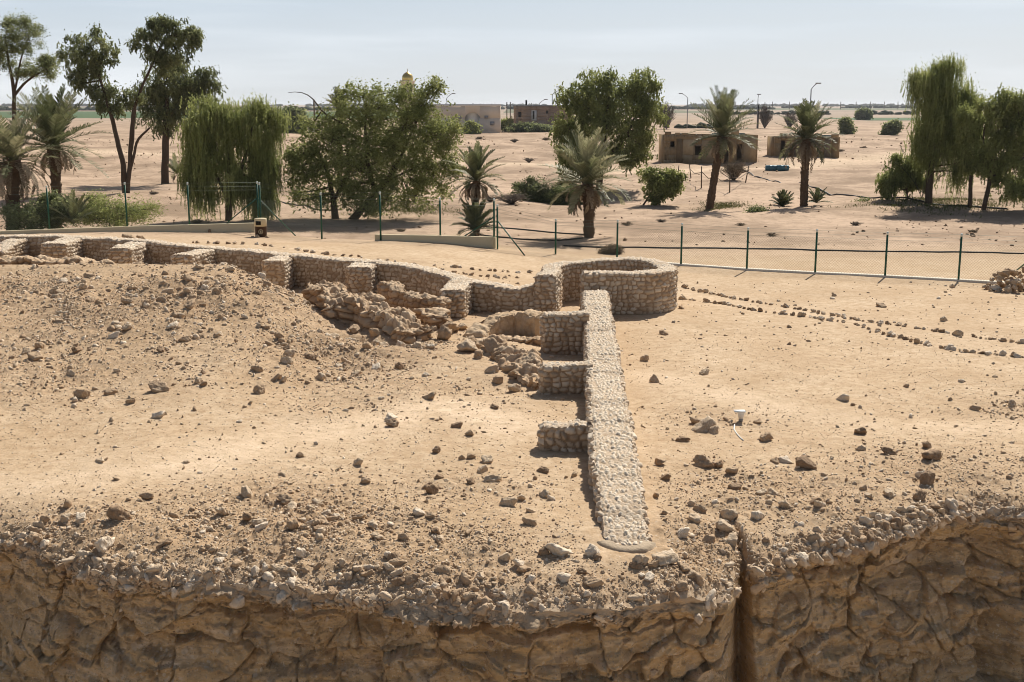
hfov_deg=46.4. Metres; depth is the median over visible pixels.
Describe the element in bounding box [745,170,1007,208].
irrigation hose
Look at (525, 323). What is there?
collapsed wall
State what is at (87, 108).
distant trees
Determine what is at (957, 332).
loose stone
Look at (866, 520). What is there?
loose stone
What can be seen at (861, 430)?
loose stone
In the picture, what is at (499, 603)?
loose stone
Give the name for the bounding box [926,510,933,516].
loose stone
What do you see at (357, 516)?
loose stone
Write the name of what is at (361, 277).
buttress wall
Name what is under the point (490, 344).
tumbled stone
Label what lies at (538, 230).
irrigation hose
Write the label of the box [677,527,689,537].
loose stone
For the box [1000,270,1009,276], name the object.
piled stone
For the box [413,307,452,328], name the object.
collapsed wall
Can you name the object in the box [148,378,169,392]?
boulder
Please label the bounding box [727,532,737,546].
loose stone
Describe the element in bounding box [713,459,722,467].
loose stone
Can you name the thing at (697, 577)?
loose stone
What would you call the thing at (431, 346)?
loose stone
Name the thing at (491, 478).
loose stone
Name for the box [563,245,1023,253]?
irrigation hose
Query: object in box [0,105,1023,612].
ground
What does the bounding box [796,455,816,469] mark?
loose stone
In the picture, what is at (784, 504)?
loose stone
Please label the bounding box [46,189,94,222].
palm shoots
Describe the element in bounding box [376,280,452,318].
collapsed wall
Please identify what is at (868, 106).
distant trees
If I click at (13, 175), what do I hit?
date palm
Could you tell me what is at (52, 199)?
bush
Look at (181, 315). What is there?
loose stone
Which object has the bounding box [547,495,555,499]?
loose stone
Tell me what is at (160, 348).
loose stone
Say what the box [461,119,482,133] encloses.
bush
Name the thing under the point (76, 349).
loose stone
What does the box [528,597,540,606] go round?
loose stone
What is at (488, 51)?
sky
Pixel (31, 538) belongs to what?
loose stone
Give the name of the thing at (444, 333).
tumbled stone
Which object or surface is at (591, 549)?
boulder
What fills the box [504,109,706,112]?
field
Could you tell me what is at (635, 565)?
loose stone
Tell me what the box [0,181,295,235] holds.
wire fence
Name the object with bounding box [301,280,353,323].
collapsed wall
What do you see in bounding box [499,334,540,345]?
collapsed wall
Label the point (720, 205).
grass
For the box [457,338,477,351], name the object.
tumbled stone
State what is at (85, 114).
field
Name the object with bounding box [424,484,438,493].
loose stone
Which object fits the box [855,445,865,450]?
loose stone
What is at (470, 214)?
palm shoots
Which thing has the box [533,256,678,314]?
round tower
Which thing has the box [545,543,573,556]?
boulder
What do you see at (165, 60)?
acacia tree
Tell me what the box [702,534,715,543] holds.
loose stone
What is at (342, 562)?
loose stone
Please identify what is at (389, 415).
loose stone
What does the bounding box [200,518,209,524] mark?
loose stone
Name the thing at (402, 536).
loose stone
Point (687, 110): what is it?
street lamp
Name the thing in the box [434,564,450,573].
loose stone
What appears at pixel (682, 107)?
distant trees
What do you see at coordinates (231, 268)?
loose stone
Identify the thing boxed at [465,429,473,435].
loose stone
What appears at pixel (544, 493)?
loose stone
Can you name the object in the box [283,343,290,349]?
loose stone
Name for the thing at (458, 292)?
buttress wall
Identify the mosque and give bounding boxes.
[400,69,500,132]
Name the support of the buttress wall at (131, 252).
on the ground at (914, 299)
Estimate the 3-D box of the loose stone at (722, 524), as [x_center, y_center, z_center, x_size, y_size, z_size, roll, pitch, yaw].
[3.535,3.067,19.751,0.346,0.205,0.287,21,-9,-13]
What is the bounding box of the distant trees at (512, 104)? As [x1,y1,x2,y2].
[1,103,911,105]
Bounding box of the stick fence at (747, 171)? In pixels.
[678,164,748,192]
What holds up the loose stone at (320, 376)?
on the ground at (914, 299)
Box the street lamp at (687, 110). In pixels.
[679,93,687,128]
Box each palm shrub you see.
[160,152,185,181]
[769,189,794,205]
[806,187,832,202]
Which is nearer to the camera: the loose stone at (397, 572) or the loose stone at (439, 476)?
the loose stone at (397, 572)
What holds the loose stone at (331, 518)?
on the ground at (914, 299)
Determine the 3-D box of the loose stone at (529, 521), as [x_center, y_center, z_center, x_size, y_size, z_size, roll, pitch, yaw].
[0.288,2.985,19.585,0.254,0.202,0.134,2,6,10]
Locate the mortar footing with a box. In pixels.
[597,540,655,552]
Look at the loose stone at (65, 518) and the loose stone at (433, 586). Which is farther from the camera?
the loose stone at (65, 518)
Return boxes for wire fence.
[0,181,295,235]
[258,182,494,239]
[496,204,1023,280]
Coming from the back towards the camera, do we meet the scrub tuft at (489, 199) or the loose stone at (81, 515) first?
the scrub tuft at (489, 199)
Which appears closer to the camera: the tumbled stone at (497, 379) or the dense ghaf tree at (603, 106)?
the tumbled stone at (497, 379)
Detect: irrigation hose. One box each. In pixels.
[282,202,342,210]
[480,234,582,240]
[486,226,582,234]
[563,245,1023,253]
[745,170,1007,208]
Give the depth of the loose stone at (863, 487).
21.53 m
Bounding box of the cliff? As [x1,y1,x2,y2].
[0,513,1023,681]
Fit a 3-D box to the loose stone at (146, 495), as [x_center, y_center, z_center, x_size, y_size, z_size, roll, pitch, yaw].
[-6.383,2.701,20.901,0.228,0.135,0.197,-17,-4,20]
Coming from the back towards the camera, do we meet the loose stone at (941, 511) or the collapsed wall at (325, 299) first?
the collapsed wall at (325, 299)
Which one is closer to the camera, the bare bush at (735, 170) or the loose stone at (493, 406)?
the loose stone at (493, 406)
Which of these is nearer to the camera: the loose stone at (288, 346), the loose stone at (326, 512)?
the loose stone at (326, 512)
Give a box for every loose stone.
[21,347,30,354]
[27,534,37,543]
[29,526,42,532]
[32,536,42,544]
[34,342,44,348]
[40,515,48,522]
[49,287,58,293]
[54,289,63,293]
[59,278,67,282]
[60,512,73,522]
[63,499,71,507]
[66,369,74,375]
[71,346,82,352]
[75,512,85,519]
[75,517,87,523]
[79,283,87,289]
[83,273,95,277]
[85,296,96,301]
[91,556,101,564]
[95,457,104,462]
[103,388,117,395]
[106,563,115,570]
[107,331,119,338]
[121,298,133,303]
[121,324,131,329]
[125,399,135,403]
[139,492,153,498]
[156,296,165,301]
[156,345,164,352]
[156,539,172,548]
[162,288,173,293]
[166,321,178,328]
[171,311,177,317]
[177,312,184,317]
[178,335,190,341]
[182,274,193,281]
[183,287,192,292]
[191,265,204,268]
[194,376,202,383]
[199,381,206,386]
[200,284,208,289]
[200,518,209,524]
[212,286,221,294]
[213,331,222,337]
[214,557,224,563]
[215,506,226,515]
[217,313,223,319]
[226,266,234,271]
[241,485,252,497]
[242,513,251,520]
[250,365,263,371]
[251,518,266,525]
[253,290,261,294]
[253,383,264,393]
[254,522,267,531]
[258,272,265,279]
[261,324,269,328]
[263,281,270,286]
[271,373,282,380]
[274,332,283,338]
[276,494,293,504]
[279,376,286,381]
[280,356,293,363]
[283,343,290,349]
[283,349,294,357]
[286,519,298,530]
[287,501,296,508]
[291,346,298,352]
[295,547,306,557]
[296,452,304,457]
[297,501,305,506]
[304,354,317,360]
[311,518,320,525]
[312,498,324,506]
[313,524,326,531]
[315,372,325,380]
[315,527,327,536]
[315,532,323,539]
[318,514,327,524]
[321,509,330,514]
[326,516,336,520]
[330,333,339,338]
[331,513,339,518]
[339,558,345,566]
[341,357,351,363]
[351,370,361,375]
[352,514,364,519]
[352,565,362,571]
[353,457,362,465]
[361,476,370,482]
[361,569,374,576]
[362,341,371,348]
[367,519,377,529]
[370,532,382,539]
[371,362,380,369]
[379,341,388,345]
[384,412,397,420]
[385,419,398,426]
[387,552,398,560]
[388,557,406,565]
[390,567,402,577]
[390,577,404,585]
[395,362,403,369]
[396,340,405,345]
[398,532,408,540]
[412,341,421,347]
[413,507,425,515]
[422,391,435,399]
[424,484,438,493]
[425,511,435,517]
[426,344,435,348]
[429,582,439,591]
[430,527,439,534]
[432,446,440,452]
[434,473,443,478]
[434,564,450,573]
[436,535,444,543]
[439,576,451,582]
[442,588,451,599]
[451,421,462,427]
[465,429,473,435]
[466,477,474,484]
[467,453,475,458]
[476,571,484,578]
[477,464,487,473]
[481,455,492,463]
[482,475,501,482]
[490,403,498,408]
[496,600,507,606]
[498,552,510,560]
[499,576,504,583]
[500,497,516,505]
[512,559,524,566]
[516,565,527,572]
[517,494,525,499]
[522,517,536,525]
[525,508,535,512]
[525,574,535,583]
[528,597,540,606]
[536,466,548,473]
[538,545,549,555]
[539,488,549,497]
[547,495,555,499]
[576,567,586,573]
[583,575,603,587]
[593,553,601,560]
[629,561,644,569]
[632,554,648,565]
[640,354,648,360]
[644,571,654,581]
[647,559,658,567]
[649,374,659,382]
[655,458,666,464]
[659,330,667,334]
[660,473,670,479]
[675,435,689,441]
[675,580,688,589]
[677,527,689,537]
[679,562,690,571]
[687,500,696,505]
[688,513,700,522]
[693,503,706,513]
[693,572,703,585]
[699,368,709,374]
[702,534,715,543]
[708,425,718,433]
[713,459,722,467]
[715,518,734,532]
[720,509,737,520]
[725,466,737,473]
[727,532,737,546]
[728,482,741,490]
[751,510,762,519]
[753,418,761,423]
[755,488,766,494]
[760,432,772,441]
[768,487,778,495]
[770,456,778,463]
[777,499,792,508]
[778,455,792,463]
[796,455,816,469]
[808,497,821,504]
[813,500,825,506]
[823,536,833,547]
[836,394,849,400]
[838,537,845,546]
[854,427,866,433]
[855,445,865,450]
[859,484,866,489]
[859,516,872,525]
[864,492,873,498]
[866,529,877,541]
[876,302,886,307]
[880,447,896,454]
[883,487,894,497]
[889,511,903,518]
[906,505,914,510]
[913,489,926,500]
[915,471,923,476]
[919,470,935,484]
[922,441,931,448]
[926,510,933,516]
[937,509,944,514]
[940,316,947,321]
[952,329,963,335]
[969,405,981,410]
[1008,399,1015,407]
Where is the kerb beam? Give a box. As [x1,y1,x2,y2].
[668,262,1004,283]
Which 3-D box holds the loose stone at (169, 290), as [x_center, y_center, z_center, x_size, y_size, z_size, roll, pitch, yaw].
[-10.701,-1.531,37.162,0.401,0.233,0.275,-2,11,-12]
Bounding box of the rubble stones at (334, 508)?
[0,260,1023,606]
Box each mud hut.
[658,129,757,163]
[767,133,839,157]
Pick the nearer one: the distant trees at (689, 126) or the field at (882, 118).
the distant trees at (689, 126)
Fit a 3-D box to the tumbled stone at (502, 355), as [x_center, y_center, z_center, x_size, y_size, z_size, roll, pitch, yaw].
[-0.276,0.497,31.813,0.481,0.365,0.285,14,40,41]
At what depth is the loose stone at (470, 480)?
21.68 m
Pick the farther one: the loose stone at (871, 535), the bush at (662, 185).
the bush at (662, 185)
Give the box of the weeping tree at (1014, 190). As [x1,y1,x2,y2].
[995,88,1023,208]
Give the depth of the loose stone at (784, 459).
23.12 m
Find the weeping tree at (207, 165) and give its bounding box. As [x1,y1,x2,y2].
[173,88,294,220]
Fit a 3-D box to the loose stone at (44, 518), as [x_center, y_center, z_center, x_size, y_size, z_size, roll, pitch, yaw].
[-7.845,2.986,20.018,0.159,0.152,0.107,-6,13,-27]
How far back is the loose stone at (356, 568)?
18.11 m
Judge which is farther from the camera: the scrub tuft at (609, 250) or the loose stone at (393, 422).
the scrub tuft at (609, 250)
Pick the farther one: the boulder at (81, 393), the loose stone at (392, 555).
the boulder at (81, 393)
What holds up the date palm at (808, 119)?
on the ground at (914, 299)
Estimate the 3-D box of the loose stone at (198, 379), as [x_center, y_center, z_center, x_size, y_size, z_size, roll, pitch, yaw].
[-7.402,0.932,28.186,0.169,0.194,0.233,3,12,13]
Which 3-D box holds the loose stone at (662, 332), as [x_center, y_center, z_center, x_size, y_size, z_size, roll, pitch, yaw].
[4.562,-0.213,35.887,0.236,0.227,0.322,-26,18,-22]
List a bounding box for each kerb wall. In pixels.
[0,223,254,233]
[375,234,495,248]
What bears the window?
in the brick house
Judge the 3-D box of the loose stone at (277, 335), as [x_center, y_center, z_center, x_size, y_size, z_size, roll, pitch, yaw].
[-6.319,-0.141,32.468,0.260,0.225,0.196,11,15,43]
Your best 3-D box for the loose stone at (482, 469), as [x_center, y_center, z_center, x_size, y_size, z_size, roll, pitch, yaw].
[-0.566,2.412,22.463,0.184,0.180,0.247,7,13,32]
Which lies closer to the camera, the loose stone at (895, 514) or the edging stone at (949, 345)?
the loose stone at (895, 514)
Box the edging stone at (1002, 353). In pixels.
[998,350,1006,355]
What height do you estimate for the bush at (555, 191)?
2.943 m
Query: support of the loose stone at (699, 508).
on the ground at (914, 299)
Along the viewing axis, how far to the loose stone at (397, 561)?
18.22 m
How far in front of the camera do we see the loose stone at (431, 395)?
27.71 m
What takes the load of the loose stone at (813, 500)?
on the ground at (914, 299)
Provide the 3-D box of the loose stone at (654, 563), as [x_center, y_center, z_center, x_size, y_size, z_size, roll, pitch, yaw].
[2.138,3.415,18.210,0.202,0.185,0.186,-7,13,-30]
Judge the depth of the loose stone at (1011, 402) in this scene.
27.30 m
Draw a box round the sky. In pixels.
[0,0,1023,104]
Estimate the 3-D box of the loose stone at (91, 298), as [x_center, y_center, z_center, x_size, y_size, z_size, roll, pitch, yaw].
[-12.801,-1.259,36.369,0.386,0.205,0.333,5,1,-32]
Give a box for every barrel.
[765,165,776,170]
[777,165,788,170]
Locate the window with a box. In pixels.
[531,110,536,119]
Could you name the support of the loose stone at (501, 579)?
on the ground at (914, 299)
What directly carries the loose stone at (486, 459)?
on the ground at (914, 299)
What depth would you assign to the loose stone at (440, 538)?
18.95 m
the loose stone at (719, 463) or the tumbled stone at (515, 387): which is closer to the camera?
the loose stone at (719, 463)
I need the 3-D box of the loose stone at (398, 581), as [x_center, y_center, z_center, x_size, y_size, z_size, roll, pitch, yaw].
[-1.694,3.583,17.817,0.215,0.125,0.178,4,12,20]
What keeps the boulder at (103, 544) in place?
on the ground at (914, 299)
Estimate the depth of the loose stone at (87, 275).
40.08 m
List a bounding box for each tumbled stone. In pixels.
[121,234,133,237]
[184,299,194,309]
[348,324,360,333]
[369,328,384,336]
[437,325,451,339]
[443,320,458,331]
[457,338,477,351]
[458,323,467,329]
[468,335,476,341]
[473,349,483,358]
[483,337,500,353]
[484,365,498,372]
[492,375,502,383]
[494,354,508,360]
[508,383,520,391]
[521,362,535,370]
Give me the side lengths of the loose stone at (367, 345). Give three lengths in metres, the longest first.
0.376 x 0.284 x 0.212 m
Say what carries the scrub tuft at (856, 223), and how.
on the ground at (914, 299)
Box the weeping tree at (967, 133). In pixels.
[940,102,988,207]
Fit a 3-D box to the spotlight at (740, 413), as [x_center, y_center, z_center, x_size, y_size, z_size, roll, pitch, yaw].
[4.972,1.665,26.111,0.240,0.292,0.180,0,11,0]
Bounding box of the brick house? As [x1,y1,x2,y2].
[513,100,572,125]
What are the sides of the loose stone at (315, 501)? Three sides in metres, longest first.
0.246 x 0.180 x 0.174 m
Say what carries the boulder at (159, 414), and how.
on the ground at (914, 299)
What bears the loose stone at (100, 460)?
on the ground at (914, 299)
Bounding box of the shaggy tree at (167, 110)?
[130,58,227,184]
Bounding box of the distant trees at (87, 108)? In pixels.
[0,105,399,110]
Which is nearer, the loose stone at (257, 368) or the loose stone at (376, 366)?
the loose stone at (257, 368)
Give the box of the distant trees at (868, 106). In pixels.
[688,104,916,107]
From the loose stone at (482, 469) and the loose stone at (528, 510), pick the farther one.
the loose stone at (482, 469)
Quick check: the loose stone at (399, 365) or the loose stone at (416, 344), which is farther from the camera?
the loose stone at (416, 344)
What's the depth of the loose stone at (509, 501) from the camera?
20.56 m
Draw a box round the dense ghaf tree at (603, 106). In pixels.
[548,65,670,189]
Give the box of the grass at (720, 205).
[343,194,1010,218]
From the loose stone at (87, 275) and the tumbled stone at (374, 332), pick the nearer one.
the tumbled stone at (374, 332)
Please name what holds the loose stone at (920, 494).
on the ground at (914, 299)
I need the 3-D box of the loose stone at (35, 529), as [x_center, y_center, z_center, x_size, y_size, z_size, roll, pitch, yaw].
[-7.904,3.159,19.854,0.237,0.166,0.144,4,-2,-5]
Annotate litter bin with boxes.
[254,218,266,236]
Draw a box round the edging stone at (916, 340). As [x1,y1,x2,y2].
[913,338,919,343]
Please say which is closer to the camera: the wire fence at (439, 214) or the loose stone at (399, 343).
the loose stone at (399, 343)
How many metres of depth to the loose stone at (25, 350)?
31.44 m
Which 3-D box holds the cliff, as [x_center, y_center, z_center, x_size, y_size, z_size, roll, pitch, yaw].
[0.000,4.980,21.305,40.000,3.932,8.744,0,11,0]
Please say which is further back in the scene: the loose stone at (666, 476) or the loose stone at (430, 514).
the loose stone at (666, 476)
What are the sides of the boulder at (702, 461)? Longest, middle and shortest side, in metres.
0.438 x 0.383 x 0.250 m
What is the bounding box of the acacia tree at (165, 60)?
[51,12,206,192]
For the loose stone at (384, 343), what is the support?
on the ground at (914, 299)
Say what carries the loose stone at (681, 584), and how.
on the ground at (914, 299)
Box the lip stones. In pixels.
[0,481,1023,680]
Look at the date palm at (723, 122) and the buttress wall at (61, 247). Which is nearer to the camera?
the buttress wall at (61, 247)
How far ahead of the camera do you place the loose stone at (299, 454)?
23.27 m
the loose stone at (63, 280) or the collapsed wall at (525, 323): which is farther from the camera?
the loose stone at (63, 280)
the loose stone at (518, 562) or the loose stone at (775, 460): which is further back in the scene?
the loose stone at (775, 460)
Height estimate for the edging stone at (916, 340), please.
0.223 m
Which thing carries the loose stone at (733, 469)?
on the ground at (914, 299)
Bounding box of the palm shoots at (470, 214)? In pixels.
[449,197,500,235]
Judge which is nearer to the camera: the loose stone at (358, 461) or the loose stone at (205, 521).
the loose stone at (205, 521)
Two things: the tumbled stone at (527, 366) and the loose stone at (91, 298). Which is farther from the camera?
the loose stone at (91, 298)
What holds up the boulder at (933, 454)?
on the ground at (914, 299)
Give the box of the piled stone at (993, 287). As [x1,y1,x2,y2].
[991,285,1002,291]
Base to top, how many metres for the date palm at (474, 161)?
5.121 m
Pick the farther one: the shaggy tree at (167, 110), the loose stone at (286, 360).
the shaggy tree at (167, 110)
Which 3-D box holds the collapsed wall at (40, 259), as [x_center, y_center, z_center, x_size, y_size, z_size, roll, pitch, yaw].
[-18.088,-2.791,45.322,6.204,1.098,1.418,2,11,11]
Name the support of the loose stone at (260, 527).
on the ground at (914, 299)
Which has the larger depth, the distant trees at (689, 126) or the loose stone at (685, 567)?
the distant trees at (689, 126)
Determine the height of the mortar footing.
0.272 m
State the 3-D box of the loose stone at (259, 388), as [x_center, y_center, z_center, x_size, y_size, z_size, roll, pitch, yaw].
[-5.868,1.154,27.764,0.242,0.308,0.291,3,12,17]
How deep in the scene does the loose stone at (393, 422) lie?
25.41 m
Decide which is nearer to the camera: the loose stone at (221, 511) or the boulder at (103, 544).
the boulder at (103, 544)
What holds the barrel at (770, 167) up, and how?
on the ground at (914, 299)
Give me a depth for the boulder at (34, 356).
30.84 m
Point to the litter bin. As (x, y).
(260, 224)
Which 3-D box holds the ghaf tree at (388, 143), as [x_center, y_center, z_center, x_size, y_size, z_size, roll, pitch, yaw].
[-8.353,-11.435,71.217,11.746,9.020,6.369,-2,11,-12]
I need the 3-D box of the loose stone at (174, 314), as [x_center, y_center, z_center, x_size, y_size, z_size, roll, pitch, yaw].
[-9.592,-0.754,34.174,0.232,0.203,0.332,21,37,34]
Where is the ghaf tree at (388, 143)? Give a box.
[278,75,471,219]
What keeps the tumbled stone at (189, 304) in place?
on the ground at (914, 299)
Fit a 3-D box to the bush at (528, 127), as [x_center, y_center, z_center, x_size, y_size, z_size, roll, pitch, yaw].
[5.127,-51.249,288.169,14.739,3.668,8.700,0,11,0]
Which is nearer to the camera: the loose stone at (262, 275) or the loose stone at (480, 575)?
the loose stone at (480, 575)
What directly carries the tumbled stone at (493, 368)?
on the ground at (914, 299)
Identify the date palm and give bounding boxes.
[0,109,64,230]
[2,82,114,228]
[318,86,357,174]
[440,140,504,235]
[535,120,632,237]
[690,85,760,209]
[775,98,845,206]
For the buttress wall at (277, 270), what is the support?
on the ground at (914, 299)
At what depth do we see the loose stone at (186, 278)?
37.81 m
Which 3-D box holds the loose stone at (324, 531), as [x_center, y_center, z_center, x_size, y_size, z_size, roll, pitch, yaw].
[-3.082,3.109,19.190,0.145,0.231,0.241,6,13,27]
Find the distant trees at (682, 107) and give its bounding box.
[501,105,775,108]
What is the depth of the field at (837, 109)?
1425.13 m
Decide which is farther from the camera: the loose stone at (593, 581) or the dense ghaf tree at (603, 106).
the dense ghaf tree at (603, 106)
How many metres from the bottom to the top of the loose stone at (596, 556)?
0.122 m
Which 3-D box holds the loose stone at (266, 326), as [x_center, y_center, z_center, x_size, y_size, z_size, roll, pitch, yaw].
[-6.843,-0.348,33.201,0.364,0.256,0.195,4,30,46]
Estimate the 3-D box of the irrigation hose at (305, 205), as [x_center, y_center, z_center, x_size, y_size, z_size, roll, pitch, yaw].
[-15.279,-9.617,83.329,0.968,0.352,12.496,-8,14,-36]
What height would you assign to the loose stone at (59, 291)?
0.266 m
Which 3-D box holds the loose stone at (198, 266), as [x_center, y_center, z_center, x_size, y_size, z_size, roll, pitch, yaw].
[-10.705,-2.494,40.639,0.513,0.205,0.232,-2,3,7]
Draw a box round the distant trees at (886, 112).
[731,110,915,114]
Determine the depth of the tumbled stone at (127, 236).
52.83 m
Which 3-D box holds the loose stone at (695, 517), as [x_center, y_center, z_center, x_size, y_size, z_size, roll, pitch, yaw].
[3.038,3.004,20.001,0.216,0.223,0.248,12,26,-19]
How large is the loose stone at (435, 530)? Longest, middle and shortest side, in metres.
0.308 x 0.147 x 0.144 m
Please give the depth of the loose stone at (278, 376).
28.78 m
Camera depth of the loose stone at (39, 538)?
19.39 m
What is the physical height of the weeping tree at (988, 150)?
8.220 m
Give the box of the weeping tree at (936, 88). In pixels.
[897,52,986,204]
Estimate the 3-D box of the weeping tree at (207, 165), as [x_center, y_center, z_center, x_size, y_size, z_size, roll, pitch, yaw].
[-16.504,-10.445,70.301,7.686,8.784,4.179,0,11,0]
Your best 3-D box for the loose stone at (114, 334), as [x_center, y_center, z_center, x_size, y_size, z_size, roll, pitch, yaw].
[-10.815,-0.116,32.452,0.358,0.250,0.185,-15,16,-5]
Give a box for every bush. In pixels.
[0,188,88,229]
[64,188,167,227]
[279,101,310,133]
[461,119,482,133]
[493,191,530,203]
[501,116,513,131]
[503,121,553,132]
[509,175,553,202]
[545,182,583,205]
[636,165,690,205]
[663,101,675,128]
[720,159,749,179]
[742,204,769,212]
[759,102,772,127]
[783,110,797,126]
[836,115,857,133]
[850,195,875,201]
[853,106,873,119]
[872,147,935,199]
[878,118,904,135]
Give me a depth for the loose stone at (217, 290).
35.74 m
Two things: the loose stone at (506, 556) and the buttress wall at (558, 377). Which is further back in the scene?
the buttress wall at (558, 377)
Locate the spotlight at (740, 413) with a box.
[734,410,745,421]
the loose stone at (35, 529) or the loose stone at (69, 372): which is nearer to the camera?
the loose stone at (35, 529)
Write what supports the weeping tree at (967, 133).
on the ground at (914, 299)
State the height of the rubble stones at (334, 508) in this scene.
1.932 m
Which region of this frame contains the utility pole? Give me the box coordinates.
[757,105,758,128]
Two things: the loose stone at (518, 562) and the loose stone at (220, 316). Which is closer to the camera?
the loose stone at (518, 562)
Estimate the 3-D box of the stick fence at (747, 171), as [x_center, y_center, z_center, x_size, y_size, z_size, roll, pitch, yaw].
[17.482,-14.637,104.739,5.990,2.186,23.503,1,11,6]
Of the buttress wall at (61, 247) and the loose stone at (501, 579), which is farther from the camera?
the buttress wall at (61, 247)
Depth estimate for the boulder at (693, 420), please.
25.82 m
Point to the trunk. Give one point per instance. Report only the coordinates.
(923, 188)
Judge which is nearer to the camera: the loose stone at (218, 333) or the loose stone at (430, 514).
the loose stone at (430, 514)
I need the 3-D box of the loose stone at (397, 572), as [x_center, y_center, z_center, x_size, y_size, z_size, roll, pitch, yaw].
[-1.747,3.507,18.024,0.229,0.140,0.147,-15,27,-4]
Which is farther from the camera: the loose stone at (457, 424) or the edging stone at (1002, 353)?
the edging stone at (1002, 353)
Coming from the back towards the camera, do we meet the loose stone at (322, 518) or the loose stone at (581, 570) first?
the loose stone at (322, 518)
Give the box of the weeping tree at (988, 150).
[963,82,1023,209]
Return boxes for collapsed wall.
[0,254,112,264]
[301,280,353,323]
[334,290,436,344]
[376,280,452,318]
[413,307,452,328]
[463,309,543,337]
[475,334,542,389]
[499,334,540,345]
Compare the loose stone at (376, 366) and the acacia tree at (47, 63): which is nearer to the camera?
the loose stone at (376, 366)
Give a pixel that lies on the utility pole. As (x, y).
(758, 118)
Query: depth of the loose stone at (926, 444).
24.08 m
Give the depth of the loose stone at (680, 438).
24.45 m
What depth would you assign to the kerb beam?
48.19 m
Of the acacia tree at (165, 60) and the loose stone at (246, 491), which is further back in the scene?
the acacia tree at (165, 60)
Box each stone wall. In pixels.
[0,234,535,312]
[580,289,652,544]
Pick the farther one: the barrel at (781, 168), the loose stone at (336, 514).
the barrel at (781, 168)
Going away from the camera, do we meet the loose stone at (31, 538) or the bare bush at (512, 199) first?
the loose stone at (31, 538)
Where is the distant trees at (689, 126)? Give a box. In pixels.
[662,122,714,127]
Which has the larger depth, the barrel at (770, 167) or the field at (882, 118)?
the field at (882, 118)
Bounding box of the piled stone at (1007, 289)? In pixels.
[1004,287,1011,292]
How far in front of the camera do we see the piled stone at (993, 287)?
44.00 m
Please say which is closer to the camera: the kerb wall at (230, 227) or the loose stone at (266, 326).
the loose stone at (266, 326)
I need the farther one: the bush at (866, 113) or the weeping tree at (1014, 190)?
the bush at (866, 113)
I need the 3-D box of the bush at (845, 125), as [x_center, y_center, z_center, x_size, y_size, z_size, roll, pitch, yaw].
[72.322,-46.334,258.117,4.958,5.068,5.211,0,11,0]
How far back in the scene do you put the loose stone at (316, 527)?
19.37 m
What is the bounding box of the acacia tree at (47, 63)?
[0,8,66,130]
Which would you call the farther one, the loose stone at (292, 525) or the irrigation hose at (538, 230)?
the irrigation hose at (538, 230)
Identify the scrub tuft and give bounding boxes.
[190,218,203,222]
[481,195,495,201]
[522,158,536,162]
[596,240,624,254]
[850,221,862,224]
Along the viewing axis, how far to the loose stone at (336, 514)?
19.98 m
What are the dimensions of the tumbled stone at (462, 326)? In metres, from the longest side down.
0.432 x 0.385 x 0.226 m
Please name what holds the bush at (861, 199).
on the ground at (914, 299)
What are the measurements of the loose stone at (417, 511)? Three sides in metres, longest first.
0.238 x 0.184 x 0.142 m
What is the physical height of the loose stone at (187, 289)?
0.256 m
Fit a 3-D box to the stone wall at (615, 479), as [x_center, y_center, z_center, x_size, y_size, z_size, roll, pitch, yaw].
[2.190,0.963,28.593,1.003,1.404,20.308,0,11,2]
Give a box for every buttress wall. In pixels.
[0,238,29,256]
[40,236,82,257]
[108,241,148,263]
[170,249,216,264]
[261,255,293,289]
[345,262,376,294]
[439,277,473,317]
[537,360,592,394]
[537,419,590,451]
[539,309,589,354]
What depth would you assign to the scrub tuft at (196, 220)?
69.25 m
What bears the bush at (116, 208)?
on the ground at (914, 299)
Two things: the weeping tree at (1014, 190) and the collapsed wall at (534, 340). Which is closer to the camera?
the collapsed wall at (534, 340)
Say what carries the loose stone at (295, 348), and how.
on the ground at (914, 299)
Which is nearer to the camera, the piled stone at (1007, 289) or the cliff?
the cliff
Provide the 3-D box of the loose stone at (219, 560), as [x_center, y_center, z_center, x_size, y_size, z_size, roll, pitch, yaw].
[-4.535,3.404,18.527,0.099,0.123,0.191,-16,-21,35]
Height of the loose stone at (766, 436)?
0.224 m
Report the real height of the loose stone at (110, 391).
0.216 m
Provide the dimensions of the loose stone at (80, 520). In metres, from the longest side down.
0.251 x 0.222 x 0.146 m
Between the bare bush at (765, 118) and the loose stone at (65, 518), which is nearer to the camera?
the loose stone at (65, 518)
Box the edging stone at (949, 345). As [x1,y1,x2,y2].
[945,343,953,349]
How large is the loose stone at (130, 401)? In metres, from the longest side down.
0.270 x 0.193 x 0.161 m
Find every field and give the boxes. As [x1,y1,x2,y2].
[0,111,398,117]
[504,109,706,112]
[733,108,915,109]
[826,118,920,119]
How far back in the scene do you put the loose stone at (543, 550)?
18.47 m
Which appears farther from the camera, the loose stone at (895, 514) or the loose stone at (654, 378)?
the loose stone at (654, 378)
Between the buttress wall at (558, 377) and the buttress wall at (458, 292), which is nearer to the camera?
the buttress wall at (558, 377)
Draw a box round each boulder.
[27,352,42,360]
[73,389,90,398]
[94,536,114,552]
[106,505,130,520]
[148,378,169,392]
[151,411,164,417]
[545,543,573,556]
[584,543,599,556]
[651,549,679,565]
[690,417,701,423]
[691,415,715,431]
[693,454,713,467]
[921,449,941,460]
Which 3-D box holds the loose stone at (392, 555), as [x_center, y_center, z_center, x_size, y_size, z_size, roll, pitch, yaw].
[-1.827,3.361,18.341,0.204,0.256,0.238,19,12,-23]
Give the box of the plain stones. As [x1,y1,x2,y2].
[36,136,1023,245]
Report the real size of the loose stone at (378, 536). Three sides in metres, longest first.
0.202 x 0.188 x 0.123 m

